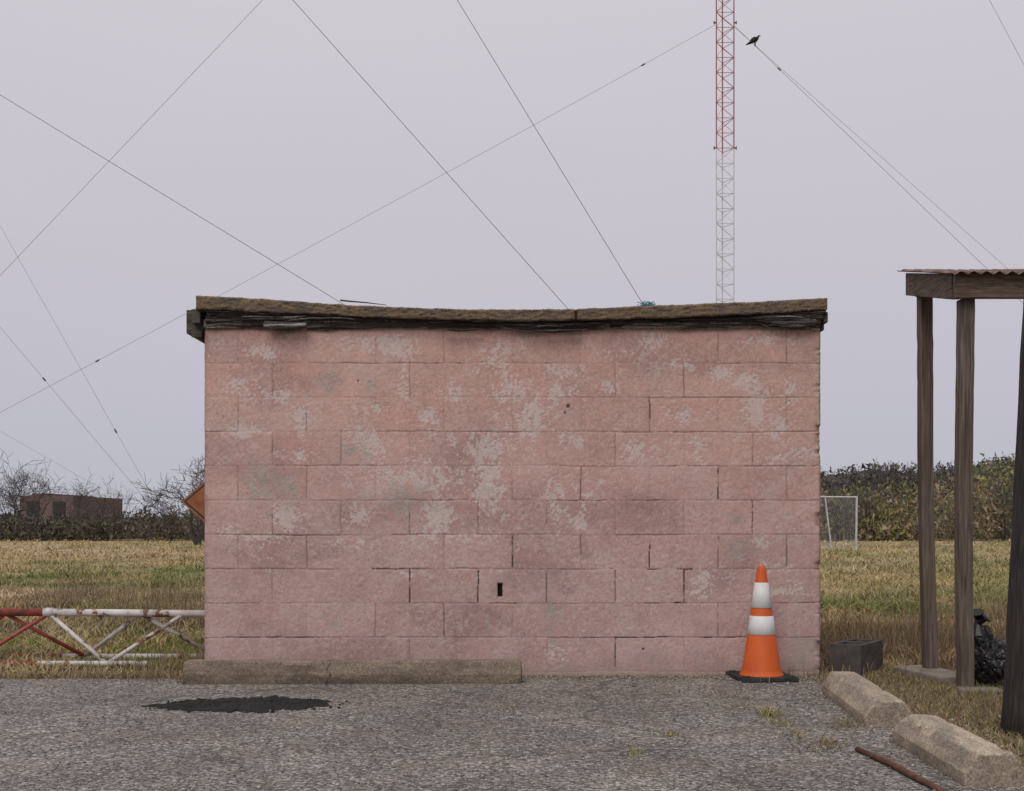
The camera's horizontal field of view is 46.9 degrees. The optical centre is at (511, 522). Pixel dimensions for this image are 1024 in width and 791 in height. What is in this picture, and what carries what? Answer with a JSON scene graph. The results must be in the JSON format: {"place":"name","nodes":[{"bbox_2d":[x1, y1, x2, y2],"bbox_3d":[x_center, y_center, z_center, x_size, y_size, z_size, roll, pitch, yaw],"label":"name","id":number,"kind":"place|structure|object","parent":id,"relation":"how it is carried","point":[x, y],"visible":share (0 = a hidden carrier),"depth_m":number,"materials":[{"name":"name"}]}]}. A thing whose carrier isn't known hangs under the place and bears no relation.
{"place":"outdoors","nodes":[
{"label":"outdoors","id":0,"kind":"place"},
{"bbox_2d":[0,538,1023,789],"bbox_3d":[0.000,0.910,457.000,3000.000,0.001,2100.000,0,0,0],"label":"ground","id":1,"kind":"structure","parent":0,"point":[1021,757],"depth_m":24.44,"materials":[{"name":"green plant"}]},
{"bbox_2d":[0,467,50,540],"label":"bare tree","id":2,"kind":"object","parent":1,"relation":"on","point":[7,492],"visible":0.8,"depth_m":58.92,"materials":[{"name":"brown plant"}]},
{"bbox_2d":[0,451,56,539],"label":"bare tree","id":3,"kind":"object","parent":1,"relation":"on","point":[22,487],"visible":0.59,"depth_m":59.59,"materials":[{"name":"brown plant"}]},
{"bbox_2d":[0,465,62,540],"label":"bare tree","id":4,"kind":"object","parent":1,"relation":"on","point":[17,506],"visible":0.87,"depth_m":58.66,"materials":[{"name":"brown plant"}]},
{"bbox_2d":[4,462,69,540],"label":"bare tree","id":5,"kind":"object","parent":1,"relation":"on","point":[34,507],"visible":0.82,"depth_m":58.39,"materials":[{"name":"brown plant"}]},
{"bbox_2d":[20,493,121,521],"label":"distant brick building","id":6,"kind":"structure","parent":1,"relation":"on","point":[58,503],"depth_m":95.00,"materials":[{"name":"brown brick"}]},
{"bbox_2d":[27,501,65,518],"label":"windows","id":7,"kind":"structure","parent":6,"relation":"in","point":[58,503],"depth_m":94.93,"materials":[{"name":"black glass"}]},
{"bbox_2d":[0,226,151,494],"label":"guy wire","id":8,"kind":"object","parent":1,"relation":"on","point":[77,363],"visible":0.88,"depth_m":63.89,"materials":[{"name":"metal"}]},
{"bbox_2d":[0,327,152,507],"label":"guy wire","id":9,"kind":"object","parent":1,"relation":"on","point":[43,378],"visible":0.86,"depth_m":62.04,"materials":[{"name":"metal"}]},
{"bbox_2d":[44,481,111,539],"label":"bare tree","id":10,"kind":"object","parent":1,"relation":"on","point":[77,496],"visible":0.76,"depth_m":60.49,"materials":[{"name":"brown plant"}]},
{"bbox_2d":[61,468,138,540],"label":"bare tree","id":11,"kind":"object","parent":1,"relation":"on","point":[88,511],"visible":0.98,"depth_m":57.95,"materials":[{"name":"brown plant"}]},
{"bbox_2d":[0,608,204,666],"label":"lattice pipe barrier","id":12,"kind":"object","parent":1,"relation":"on","point":[53,613],"visible":0.73,"depth_m":7.48,"materials":[{"name":"white metal"}]},
{"bbox_2d":[98,472,158,540],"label":"bare tree","id":13,"kind":"object","parent":1,"relation":"on","point":[122,505],"visible":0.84,"depth_m":58.67,"materials":[{"name":"brown plant"}]},
{"bbox_2d":[8,4,258,266],"bbox_3d":[-13.524,-8.774,34.596,25.949,19.378,0.055,0,0,21],"label":"guy wire","id":14,"kind":"object","parent":1,"relation":"on","point":[133,135],"visible":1,"depth_m":33.54,"materials":[{"name":"metal"}]},
{"bbox_2d":[140,481,176,540],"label":"bare tree","id":15,"kind":"object","parent":1,"relation":"on","point":[166,516],"visible":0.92,"depth_m":57.02,"materials":[{"name":"brown wood"}]},
{"bbox_2d":[132,486,196,540],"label":"bare tree","id":16,"kind":"object","parent":1,"relation":"on","point":[156,502],"visible":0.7,"depth_m":57.96,"materials":[{"name":"brown plant"}]},
{"bbox_2d":[131,453,204,544],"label":"bare tree","id":17,"kind":"object","parent":1,"relation":"on","point":[197,540],"visible":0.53,"depth_m":47.82,"materials":[{"name":"brown plant"}]},
{"bbox_2d":[1,95,342,303],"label":"guy wire","id":18,"kind":"object","parent":1,"relation":"on","point":[171,199],"visible":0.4,"depth_m":29.96,"materials":[{"name":"metal"}]},
{"bbox_2d":[142,457,204,520],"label":"bare tree","id":19,"kind":"object","parent":1,"relation":"on","point":[190,483],"visible":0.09,"depth_m":54.93,"materials":[{"name":"brown plant"}]},
{"bbox_2d":[181,481,204,521],"bbox_3d":[-2.467,0.110,10.822,1.120,1.601,0.056,0,0,0],"label":"road sign","id":20,"kind":"object","parent":1,"relation":"on","point":[194,501],"visible":0.11,"depth_m":10.79,"materials":[{"name":"orange metal"}]},
{"bbox_2d":[3,26,712,410],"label":"guy wire","id":21,"kind":"object","parent":1,"relation":"on","point":[369,214],"visible":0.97,"depth_m":40.03,"materials":[{"name":"metal"}]},
{"bbox_2d":[293,0,567,308],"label":"guy wire","id":22,"kind":"object","parent":1,"relation":"on","point":[430,154],"visible":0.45,"depth_m":25.01,"materials":[{"name":"metal"}]},
{"bbox_2d":[0,453,1014,540],"bbox_3d":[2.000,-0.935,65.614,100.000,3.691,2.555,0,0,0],"label":"thicket","id":23,"kind":"object","parent":1,"relation":"on","point":[952,500],"visible":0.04,"depth_m":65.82,"materials":[{"name":"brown plant"}]},
{"bbox_2d":[3,451,1014,519],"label":"distant tree line","id":24,"kind":"object","parent":1,"relation":"on","point":[836,483],"visible":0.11,"depth_m":107.52,"materials":[{"name":"green plant"}]},
{"bbox_2d":[0,674,1023,790],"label":"asphalt lot","id":25,"kind":"structure","parent":1,"relation":"on","point":[254,759],"depth_m":4.93,"materials":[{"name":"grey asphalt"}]},
{"bbox_2d":[140,695,349,712],"bbox_3d":[-1.315,0.889,5.857,1.040,0.037,0.494,0,0,0],"label":"tar patch","id":26,"kind":"object","parent":25,"relation":"on","point":[257,704],"visible":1,"depth_m":5.78,"materials":[{"name":"black asphalt"}]},
{"bbox_2d":[183,659,521,683],"bbox_3d":[-0.897,0.843,6.700,1.913,0.129,0.153,0,0,-1],"label":"wheel stop","id":27,"kind":"object","parent":25,"relation":"on","point":[358,671],"visible":1,"depth_m":6.63,"materials":[{"name":"concrete"}]},
{"bbox_2d":[169,676,875,758],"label":"asphalt weeds","id":28,"kind":"object","parent":25,"relation":"on","point":[768,712],"visible":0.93,"depth_m":5.31,"materials":[{"name":"green plant"}]},
{"bbox_2d":[726,566,798,682],"bbox_3d":[1.447,0.578,6.850,0.330,0.652,0.330,0,0,-7],"label":"traffic cone","id":29,"kind":"object","parent":25,"relation":"on","point":[761,654],"visible":1,"depth_m":6.78,"materials":[{"name":"orange plastic"}]},
{"bbox_2d":[821,671,912,726],"bbox_3d":[1.715,0.849,5.760,0.224,0.119,1.059,0,0,4],"label":"wheel stop","id":30,"kind":"object","parent":25,"relation":"on","point":[866,702],"visible":0.98,"depth_m":5.46,"materials":[{"name":"concrete"}]},
{"bbox_2d":[855,747,948,790],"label":"rusty pipe","id":31,"kind":"object","parent":25,"relation":"on","point":[905,772],"visible":1,"depth_m":4.25,"materials":[{"name":"brown metal"}]},
{"bbox_2d":[892,714,1023,786],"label":"wheel stop","id":32,"kind":"object","parent":25,"relation":"on","point":[962,756],"visible":1,"depth_m":4.24,"materials":[{"name":"concrete"}]},
{"bbox_2d":[204,327,820,675],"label":"front wall","id":33,"kind":"structure","parent":1,"relation":"on","point":[620,501],"depth_m":7.00,"materials":[{"name":"pink brick"}]},
{"bbox_2d":[457,0,642,303],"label":"guy wire","id":34,"kind":"object","parent":1,"relation":"on","point":[550,152],"visible":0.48,"depth_m":26.21,"materials":[{"name":"metal"}]},
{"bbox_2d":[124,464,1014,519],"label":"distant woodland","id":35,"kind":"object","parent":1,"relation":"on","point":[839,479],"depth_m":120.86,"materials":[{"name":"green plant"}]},
{"bbox_2d":[819,496,857,549],"bbox_3d":[10.586,0.017,39.000,1.664,1.786,0.070,0,0,0],"label":"soccer goal","id":36,"kind":"object","parent":1,"relation":"on","point":[855,520],"visible":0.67,"depth_m":38.99,"materials":[{"name":"white metal"}]},
{"bbox_2d":[819,486,863,540],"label":"bare tree","id":37,"kind":"object","parent":1,"relation":"on","point":[840,515],"visible":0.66,"depth_m":57.47,"materials":[{"name":"brown plant"}]},
{"bbox_2d":[829,638,882,675],"bbox_3d":[2.081,0.814,7.134,0.190,0.188,0.390,0,0,36],"label":"cinder block","id":38,"kind":"object","parent":1,"relation":"on","point":[855,654],"depth_m":7.00,"materials":[{"name":"grey concrete"}]},
{"bbox_2d":[837,487,881,540],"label":"bare tree","id":39,"kind":"object","parent":1,"relation":"on","point":[864,516],"visible":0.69,"depth_m":57.97,"materials":[{"name":"brown wood"}]},
{"bbox_2d":[841,483,902,540],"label":"bare tree","id":40,"kind":"object","parent":1,"relation":"on","point":[874,493],"visible":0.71,"depth_m":57.66,"materials":[{"name":"brown plant"}]},
{"bbox_2d":[739,31,1007,268],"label":"guy wire","id":41,"kind":"object","parent":1,"relation":"on","point":[877,153],"visible":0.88,"depth_m":41.33,"materials":[{"name":"metal"}]},
{"bbox_2d":[837,461,917,511],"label":"bare tree","id":42,"kind":"object","parent":1,"relation":"on","point":[914,479],"visible":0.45,"depth_m":65.11,"materials":[{"name":"brown plant"}]},
{"bbox_2d":[893,269,1023,693],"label":"wooden shelter","id":43,"kind":"object","parent":1,"relation":"on","point":[967,288],"visible":0.99,"depth_m":6.44,"materials":[{"name":"wood"}]},
{"bbox_2d":[934,461,1003,496],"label":"bare tree","id":44,"kind":"object","parent":1,"relation":"on","point":[973,478],"visible":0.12,"depth_m":66.61,"materials":[{"name":"brown plant"}]},
{"bbox_2d":[973,608,1005,687],"bbox_3d":[2.679,0.708,6.584,0.290,0.453,0.308,0,0,0],"label":"garbage bag","id":45,"kind":"object","parent":1,"relation":"on","point":[989,659],"visible":0.62,"depth_m":6.51,"materials":[{"name":"black plastic"}]},
{"bbox_2d":[973,470,1012,540],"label":"bare tree","id":46,"kind":"object","parent":1,"relation":"on","point":[1004,538],"visible":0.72,"depth_m":57.98,"materials":[{"name":"brown plant"}]},
{"bbox_2d":[1000,297,1023,738],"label":"utility pole","id":47,"kind":"object","parent":1,"relation":"on","point":[1012,715],"visible":0.9,"depth_m":5.04,"materials":[{"name":"brown wood"}]},
{"bbox_2d":[0,0,1023,516],"label":"sky","id":48,"kind":"structure","parent":0,"point":[275,140],"materials":[{"name":"grey"}]},
{"bbox_2d":[714,0,736,302],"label":"radio tower","id":49,"kind":"structure","parent":0,"point":[733,131],"depth_m":39.82,"materials":[{"name":"red metal"}]},
{"bbox_2d":[739,30,986,268],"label":"guy wire","id":50,"kind":"object","parent":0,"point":[779,69],"visible":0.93,"depth_m":40.02,"materials":[{"name":"metal"}]},
{"bbox_2d":[746,35,760,46],"bbox_3d":[8.173,-16.309,40.004,0.458,0.406,0.263,0,0,27],"label":"perched bird","id":51,"kind":"object","parent":50,"relation":"attached to","point":[754,40],"visible":1,"depth_m":39.95},
{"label":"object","id":52,"kind":"object","parent":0,"visible":0},
{"bbox_2d":[196,296,827,321],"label":"roof slab","id":53,"kind":"structure","parent":52,"relation":"on","point":[514,315],"depth_m":6.92,"materials":[{"name":"brown wood"}]},
{"bbox_2d":[340,299,384,304],"bbox_3d":[-0.887,-1.314,7.052,0.283,0.016,0.017,0,0,-22],"label":"loose stick","id":54,"kind":"object","parent":53,"relation":"on","point":[359,302],"visible":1,"depth_m":7.04,"materials":[{"name":"grey wood"}]},
{"bbox_2d":[186,309,827,343],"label":"side fascia","id":55,"kind":"structure","parent":53,"relation":"attached to","point":[195,327],"depth_m":7.02,"materials":[{"name":"brown wood"}]},
{"bbox_2d":[197,309,818,321],"bbox_3d":[-0.002,-1.254,8.514,3.700,0.154,3.172,0,0,0],"label":"roof underside","id":56,"kind":"object","parent":53,"relation":"attached to","point":[204,311],"visible":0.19,"depth_m":6.94,"materials":[{"name":"black wood"}]},
{"bbox_2d":[205,312,820,330],"bbox_3d":[0.008,-1.192,6.973,3.627,0.120,0.042,0,0,0],"label":"felt back","id":57,"kind":"object","parent":53,"relation":"attached to","point":[214,321],"visible":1,"depth_m":6.97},
{"bbox_2d":[207,310,826,323],"bbox_3d":[0.027,-1.208,6.937,3.635,0.089,0.044,0,0,0],"label":"felt front","id":58,"kind":"object","parent":53,"relation":"attached to","point":[820,314],"visible":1,"depth_m":6.93,"materials":[{"name":"black fabric"}]},
{"bbox_2d":[241,314,823,330],"bbox_3d":[0.123,-1.189,6.957,3.427,0.125,0.055,0,0,0],"label":"felt","id":59,"kind":"object","parent":53,"relation":"attached to","point":[766,320],"visible":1,"depth_m":6.95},
{"bbox_2d":[263,321,306,330],"bbox_3d":[-1.331,-1.156,6.933,0.250,0.060,0.036,0,0,0],"label":"felt flap","id":60,"kind":"object","parent":59,"relation":"attached to","point":[281,326],"visible":1,"depth_m":6.93,"materials":[{"name":"grey fabric"}]},
{"bbox_2d":[444,328,479,330],"bbox_3d":[-0.294,-1.133,6.939,0.211,0.017,0.030,0,0,0],"label":"felt flap","id":61,"kind":"object","parent":59,"relation":"attached to","point":[461,329],"visible":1,"depth_m":6.93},
{"bbox_2d":[524,329,580,332],"bbox_3d":[0.234,-1.126,6.936,0.346,0.024,0.035,0,0,0],"label":"felt flap","id":62,"kind":"object","parent":59,"relation":"attached to","point":[557,331],"visible":1,"depth_m":6.93,"materials":[{"name":"grey fabric"}]},
{"bbox_2d":[771,319,815,326],"bbox_3d":[1.652,-1.172,6.935,0.262,0.046,0.027,0,0,2],"label":"felt flap","id":63,"kind":"object","parent":59,"relation":"attached to","point":[798,323],"visible":1,"depth_m":6.93,"materials":[{"name":"grey fabric"}]},
{"bbox_2d":[638,301,655,305],"bbox_3d":[0.844,-1.367,7.393,0.115,0.038,0.091,0,0,18],"label":"plastic netting","id":64,"kind":"object","parent":53,"relation":"on","point":[648,304],"visible":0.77,"depth_m":7.39,"materials":[{"name":"teal plastic"}]}
]}

